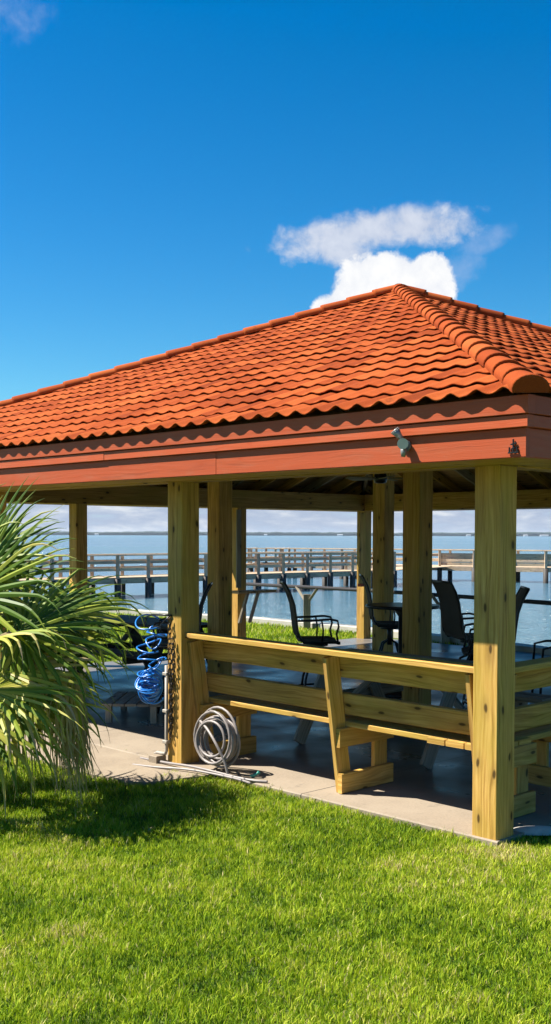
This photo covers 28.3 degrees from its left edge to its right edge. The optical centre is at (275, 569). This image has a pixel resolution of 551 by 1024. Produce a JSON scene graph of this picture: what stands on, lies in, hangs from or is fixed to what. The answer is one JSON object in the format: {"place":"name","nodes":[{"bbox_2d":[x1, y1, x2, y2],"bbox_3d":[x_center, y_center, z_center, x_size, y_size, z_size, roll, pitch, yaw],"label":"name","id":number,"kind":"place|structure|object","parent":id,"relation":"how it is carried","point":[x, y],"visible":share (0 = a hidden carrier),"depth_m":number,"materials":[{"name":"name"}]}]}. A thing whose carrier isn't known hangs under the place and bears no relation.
{"place":"outdoors","nodes":[
{"label":"outdoors","id":0,"kind":"place"},
{"bbox_2d":[5,732,209,785],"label":"concrete path","id":1,"kind":"structure","parent":0,"point":[115,764],"depth_m":8.60,"materials":[{"name":"beige concrete"}]},
{"bbox_2d":[132,706,267,784],"bbox_3d":[-0.602,1.319,8.494,1.406,0.523,0.278,2,2,37],"label":"garden hose","id":2,"kind":"object","parent":1,"relation":"on","point":[202,733],"visible":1,"depth_m":8.38,"materials":[{"name":"grey rubber"}]},
{"bbox_2d":[0,625,550,1023],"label":"lawn ground","id":3,"kind":"structure","parent":0,"point":[161,1020],"depth_m":5.33,"materials":[{"name":"plant"}]},
{"bbox_2d":[0,476,153,817],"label":"fan palm","id":4,"kind":"object","parent":3,"relation":"on","point":[39,693],"visible":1,"depth_m":7.27,"materials":[{"name":"green plant"}]},
{"bbox_2d":[67,611,466,663],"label":"grass","id":5,"kind":"structure","parent":3,"relation":"on","point":[285,634],"depth_m":20.34,"materials":[{"name":"green plant"}]},
{"bbox_2d":[100,609,550,654],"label":"seawall","id":6,"kind":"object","parent":3,"relation":"on","point":[518,646],"visible":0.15,"depth_m":21.26,"materials":[{"name":"grey concrete"}]},
{"bbox_2d":[246,582,550,643],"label":"waterside rail","id":7,"kind":"object","parent":3,"relation":"on","point":[306,598],"visible":0.55,"depth_m":21.22,"materials":[{"name":"grey wood"}]},
{"bbox_2d":[0,0,550,532],"label":"sky","id":8,"kind":"structure","parent":0,"point":[174,174],"materials":[{"name":"blue"}]},
{"bbox_2d":[9,535,550,646],"bbox_3d":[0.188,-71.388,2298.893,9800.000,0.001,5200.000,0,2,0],"label":"water","id":9,"kind":"structure","parent":0,"point":[534,624],"depth_m":71.89,"materials":[{"name":"blue liquid"}]},
{"bbox_2d":[15,548,550,598],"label":"fishing pier","id":10,"kind":"structure","parent":9,"relation":"in","point":[450,562],"depth_m":59.88,"materials":[{"name":"wood"}]},
{"bbox_2d":[17,531,550,535],"bbox_3d":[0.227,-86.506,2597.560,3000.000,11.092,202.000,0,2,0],"label":"shore","id":11,"kind":"structure","parent":0,"point":[290,533],"depth_m":2498.06,"materials":[{"name":"green plant"}]},
{"bbox_2d":[43,637,550,846],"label":"patio slab","id":12,"kind":"structure","parent":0,"point":[438,796],"depth_m":8.96,"materials":[{"name":"beige concrete"}]},
{"bbox_2d":[100,691,164,722],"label":"bench","id":13,"kind":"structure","parent":12,"relation":"on","point":[123,700],"depth_m":10.68,"materials":[{"name":"grey wood"}]},
{"bbox_2d":[72,615,206,688],"bbox_3d":[-1.617,1.022,13.697,1.762,0.771,1.960,-2,3,-44],"label":"picnic table","id":14,"kind":"object","parent":12,"relation":"on","point":[135,643],"visible":0.29,"depth_m":13.37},
{"bbox_2d":[151,582,212,713],"bbox_3d":[-0.931,0.804,10.932,0.584,1.346,0.517,0,2,0],"label":"bar chair","id":15,"kind":"object","parent":12,"relation":"on","point":[164,644],"visible":0.26,"depth_m":10.83,"materials":[{"name":"black metal"}]},
{"bbox_2d":[250,771,259,777],"bbox_3d":[-0.153,1.542,8.235,0.082,0.058,0.029,0,2,7],"label":"hose nozzle","id":16,"kind":"object","parent":12,"relation":"on","point":[254,774],"visible":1,"depth_m":8.22,"materials":[{"name":"teal plastic"}]},
{"bbox_2d":[0,283,550,840],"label":"pavilion","id":17,"kind":"structure","parent":12,"relation":"on","point":[310,409],"depth_m":8.71,"materials":[{"name":"orange tile"}]},
{"bbox_2d":[144,614,171,627],"bbox_3d":[-0.960,0.412,8.864,0.330,0.114,0.030,2,3,42],"label":"post hook","id":18,"kind":"object","parent":17,"relation":"attached to","point":[168,615],"visible":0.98,"depth_m":8.84,"materials":[{"name":"black metal"}]},
{"bbox_2d":[135,614,167,703],"bbox_3d":[-1.017,0.736,8.956,0.278,0.733,0.254,0,2,0],"label":"blue hose","id":19,"kind":"object","parent":18,"relation":"hanging from","point":[144,678],"visible":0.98,"depth_m":8.94,"materials":[{"name":"blue plastic"}]},
{"bbox_2d":[168,618,174,738],"bbox_3d":[-0.833,0.874,8.746,0.032,0.978,0.084,-1,2,-36],"label":"chain","id":20,"kind":"object","parent":18,"relation":"hanging from","point":[171,678],"visible":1,"depth_m":8.75,"materials":[{"name":"brown metal"}]},
{"bbox_2d":[149,665,169,763],"bbox_3d":[-0.949,1.175,8.832,0.105,0.810,0.184,-2,3,-44],"label":"conduit pipe","id":21,"kind":"object","parent":17,"relation":"attached to","point":[156,757],"visible":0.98,"depth_m":8.79,"materials":[{"name":"grey plastic"}]},
{"bbox_2d":[236,510,240,587],"bbox_3d":[-0.576,-0.326,17.059,0.090,1.220,0.030,-2,3,-44],"label":"upright board","id":22,"kind":"object","parent":17,"relation":"attached to","point":[238,548],"visible":1,"depth_m":17.04,"materials":[{"name":"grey wood"}]},
{"bbox_2d":[232,589,275,622],"bbox_3d":[-0.368,0.582,17.144,0.800,0.520,0.269,-2,3,-44],"label":"table","id":23,"kind":"object","parent":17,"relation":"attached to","point":[256,591],"depth_m":17.07,"materials":[{"name":"grey wood"}]},
{"bbox_2d":[358,512,365,586],"bbox_3d":[1.504,-0.349,19.023,0.160,1.290,0.080,-2,3,-44],"label":"upright board","id":24,"kind":"object","parent":17,"relation":"attached to","point":[361,538],"visible":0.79,"depth_m":18.99,"materials":[{"name":"brown wood"}]},
{"bbox_2d":[345,473,402,483],"bbox_3d":[1.222,-2.023,12.890,0.905,2.010,0.871,-2,3,-44],"label":"ceiling fan","id":25,"kind":"object","parent":17,"relation":"hanging from","point":[380,478],"visible":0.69,"depth_m":12.84,"materials":[{"name":"black paint"}]},
{"bbox_2d":[391,427,410,456],"bbox_3d":[0.727,-0.738,6.309,0.104,0.176,0.120,-2,3,-44],"label":"flood light","id":26,"kind":"object","parent":17,"relation":"attached to","point":[404,445],"visible":1,"depth_m":6.30,"materials":[{"name":"grey metal"}]},
{"bbox_2d":[508,439,518,453],"bbox_3d":[1.266,-0.657,5.819,0.007,0.076,0.064,-2,3,-44],"label":"fascia emblem","id":27,"kind":"object","parent":17,"relation":"attached to","point":[512,448],"visible":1,"depth_m":5.82,"materials":[{"name":"black metal"}]},
{"bbox_2d":[280,581,339,685],"bbox_3d":[0.357,0.795,11.325,0.584,1.346,0.517,0,2,-5],"label":"bar chair","id":28,"kind":"object","parent":12,"relation":"on","point":[317,640],"visible":0.6,"depth_m":11.23,"materials":[{"name":"black metal"}]},
{"bbox_2d":[185,632,536,817],"bbox_3d":[0.499,1.056,7.969,0.722,1.047,2.830,-2,3,-44],"label":"park bench","id":29,"kind":"object","parent":12,"relation":"on","point":[377,722],"visible":0.77,"depth_m":7.75,"materials":[{"name":"yellow wood"}]},
{"bbox_2d":[359,574,397,652],"bbox_3d":[1.327,0.731,13.380,0.584,1.346,0.517,0,2,0],"label":"bar chair","id":30,"kind":"object","parent":12,"relation":"on","point":[389,625],"visible":0.56,"depth_m":13.35,"materials":[{"name":"black metal"}]},
{"bbox_2d":[365,602,439,697],"bbox_3d":[1.458,0.918,12.536,0.860,1.035,0.860,0,2,0],"label":"bar table","id":31,"kind":"object","parent":12,"relation":"on","point":[396,607],"visible":0.48,"depth_m":12.43,"materials":[{"name":"black metal"}]},
{"bbox_2d":[293,648,550,768],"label":"picnic table","id":32,"kind":"object","parent":12,"relation":"on","point":[378,689],"visible":0.11,"depth_m":9.55,"materials":[{"name":"grey wood"}]},
{"bbox_2d":[432,580,473,704],"bbox_3d":[2.031,0.787,11.710,0.584,1.346,0.517,0,2,-18],"label":"bar chair","id":33,"kind":"object","parent":12,"relation":"on","point":[452,619],"visible":0.48,"depth_m":11.65,"materials":[{"name":"black metal"}]},
{"bbox_2d":[427,657,550,786],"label":"park bench","id":34,"kind":"object","parent":12,"relation":"on","point":[532,722],"visible":0.47,"depth_m":7.25,"materials":[{"name":"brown wood"}]},
{"bbox_2d":[461,586,529,706],"bbox_3d":[2.068,0.832,10.327,0.584,1.346,0.517,0,2,4],"label":"bar chair","id":35,"kind":"object","parent":12,"relation":"on","point":[522,593],"visible":0.25,"depth_m":10.15,"materials":[{"name":"black metal"}]},
{"bbox_2d":[513,825,550,835],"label":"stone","id":36,"kind":"object","parent":12,"relation":"on","point":[536,830],"visible":0.92,"depth_m":6.76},
{"bbox_2d":[531,640,550,693],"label":"slat armchair","id":37,"kind":"object","parent":12,"relation":"on","point":[542,656],"visible":0.41,"depth_m":12.13,"materials":[{"name":"black metal"}]}
]}

